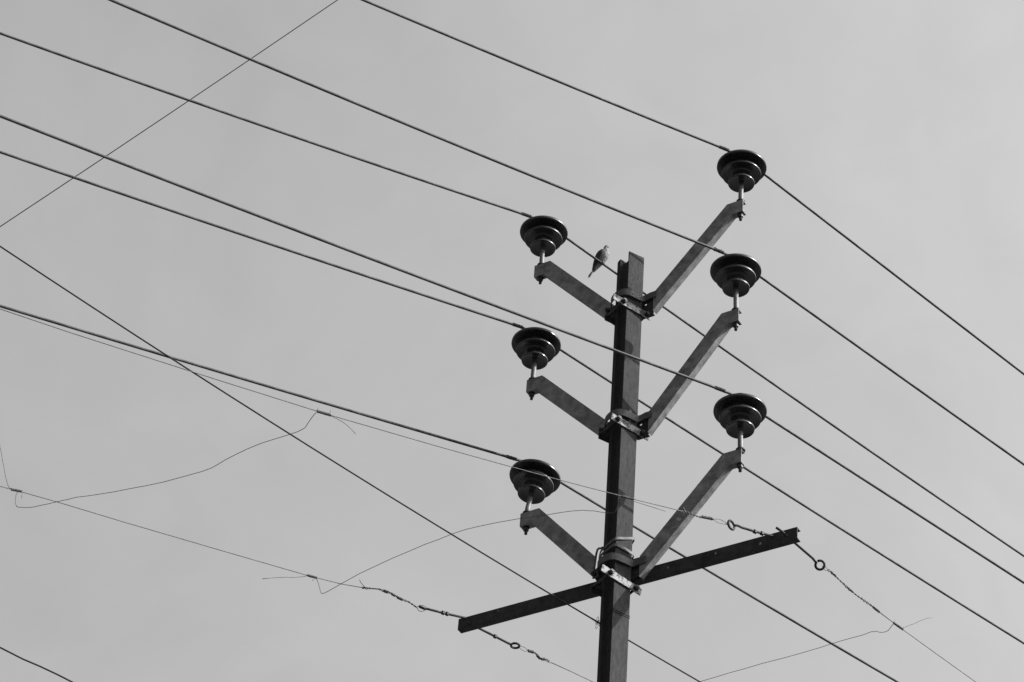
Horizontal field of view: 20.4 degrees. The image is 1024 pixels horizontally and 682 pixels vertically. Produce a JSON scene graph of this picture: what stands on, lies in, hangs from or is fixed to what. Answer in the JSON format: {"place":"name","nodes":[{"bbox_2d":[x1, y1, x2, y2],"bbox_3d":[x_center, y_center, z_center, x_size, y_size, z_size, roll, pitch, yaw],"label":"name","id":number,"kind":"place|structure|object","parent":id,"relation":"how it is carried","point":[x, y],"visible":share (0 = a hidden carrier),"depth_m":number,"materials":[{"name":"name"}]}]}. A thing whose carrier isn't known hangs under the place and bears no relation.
{"place":"outdoors","nodes":[
{"label":"outdoors","id":0,"kind":"place"},
{"bbox_2d":[0,647,72,681],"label":"overhead cable","id":1,"kind":"object","parent":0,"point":[35,664],"visible":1,"depth_m":14.05,"materials":[{"name":"metal"}]},
{"bbox_2d":[0,0,337,226],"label":"overhead cable","id":2,"kind":"object","parent":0,"point":[171,112],"visible":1,"depth_m":30.53,"materials":[{"name":"metal"}]},
{"bbox_2d":[0,0,1023,681],"label":"sky","id":3,"kind":"structure","parent":0,"point":[898,123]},
{"bbox_3d":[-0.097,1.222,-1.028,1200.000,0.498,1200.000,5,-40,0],"label":"ground","id":4,"kind":"structure","parent":0,"visible":0},
{"bbox_2d":[419,149,825,681],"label":"utility pole","id":5,"kind":"object","parent":4,"relation":"on","point":[618,573],"visible":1,"depth_m":15.18,"materials":[{"name":"metal"}]},
{"bbox_2d":[0,486,425,611],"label":"guard wire","id":6,"kind":"object","parent":5,"relation":"attached to","point":[391,593],"visible":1,"depth_m":14.46,"materials":[{"name":"grey metal"}]},
{"bbox_2d":[263,495,663,593],"bbox_3d":[-0.242,1.020,14.213,2.098,0.145,0.280,-13,-43,19],"label":"lacing wire","id":7,"kind":"object","parent":6,"relation":"attached to","point":[623,496],"visible":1,"depth_m":14.20,"materials":[{"name":"grey metal"}]},
{"bbox_2d":[0,246,700,681],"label":"service wire","id":8,"kind":"object","parent":5,"relation":"attached to","point":[332,460],"visible":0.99,"depth_m":14.03,"materials":[{"name":"black metal"}]},
{"bbox_2d":[0,309,726,524],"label":"guard wire","id":9,"kind":"object","parent":5,"relation":"attached to","point":[706,517],"visible":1,"depth_m":13.15,"materials":[{"name":"black metal"}]},
{"bbox_2d":[0,410,355,507],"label":"lacing wire","id":10,"kind":"object","parent":9,"relation":"attached to","point":[320,412],"visible":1,"depth_m":13.39,"materials":[{"name":"grey metal"}]},
{"bbox_2d":[0,304,898,681],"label":"power line","id":11,"kind":"object","parent":5,"relation":"attached to","point":[434,436],"visible":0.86,"depth_m":15.05,"materials":[{"name":"metal"}]},
{"bbox_2d":[0,114,1023,583],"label":"power line","id":12,"kind":"object","parent":5,"relation":"attached to","point":[504,310],"visible":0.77,"depth_m":14.24,"materials":[{"name":"metal"}]},
{"bbox_2d":[0,151,1023,643],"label":"power line","id":13,"kind":"object","parent":5,"relation":"attached to","point":[506,323],"visible":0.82,"depth_m":15.84,"materials":[{"name":"metal"}]},
{"bbox_2d":[0,32,1023,556],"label":"power line","id":14,"kind":"object","parent":5,"relation":"attached to","point":[514,212],"visible":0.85,"depth_m":16.38,"materials":[{"name":"metal"}]},
{"bbox_2d":[588,245,608,277],"bbox_3d":[0.511,-0.469,16.726,0.127,0.219,0.074,-15,-44,22],"label":"dove","id":15,"kind":"object","parent":14,"relation":"attached to","point":[602,255],"visible":1,"depth_m":16.70,"materials":[{"name":"grey"}]},
{"bbox_2d":[520,646,592,681],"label":"guard wire","id":16,"kind":"object","parent":5,"relation":"attached to","point":[537,655],"visible":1,"depth_m":15.15,"materials":[{"name":"grey metal"}]},
{"bbox_2d":[108,0,1023,465],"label":"power line","id":17,"kind":"object","parent":5,"relation":"attached to","point":[564,190],"visible":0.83,"depth_m":15.03,"materials":[{"name":"metal"}]},
{"bbox_2d":[361,0,1023,374],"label":"power line","id":18,"kind":"object","parent":5,"relation":"attached to","point":[719,147],"visible":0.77,"depth_m":15.89,"materials":[{"name":"metal"}]},
{"bbox_2d":[822,565,975,681],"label":"guard wire","id":19,"kind":"object","parent":5,"relation":"attached to","point":[852,591],"visible":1,"depth_m":14.30,"materials":[{"name":"grey metal"}]},
{"bbox_2d":[703,617,932,680],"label":"lacing wire","id":20,"kind":"object","parent":19,"relation":"attached to","point":[898,626],"visible":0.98,"depth_m":14.49,"materials":[{"name":"grey metal"}]}
]}

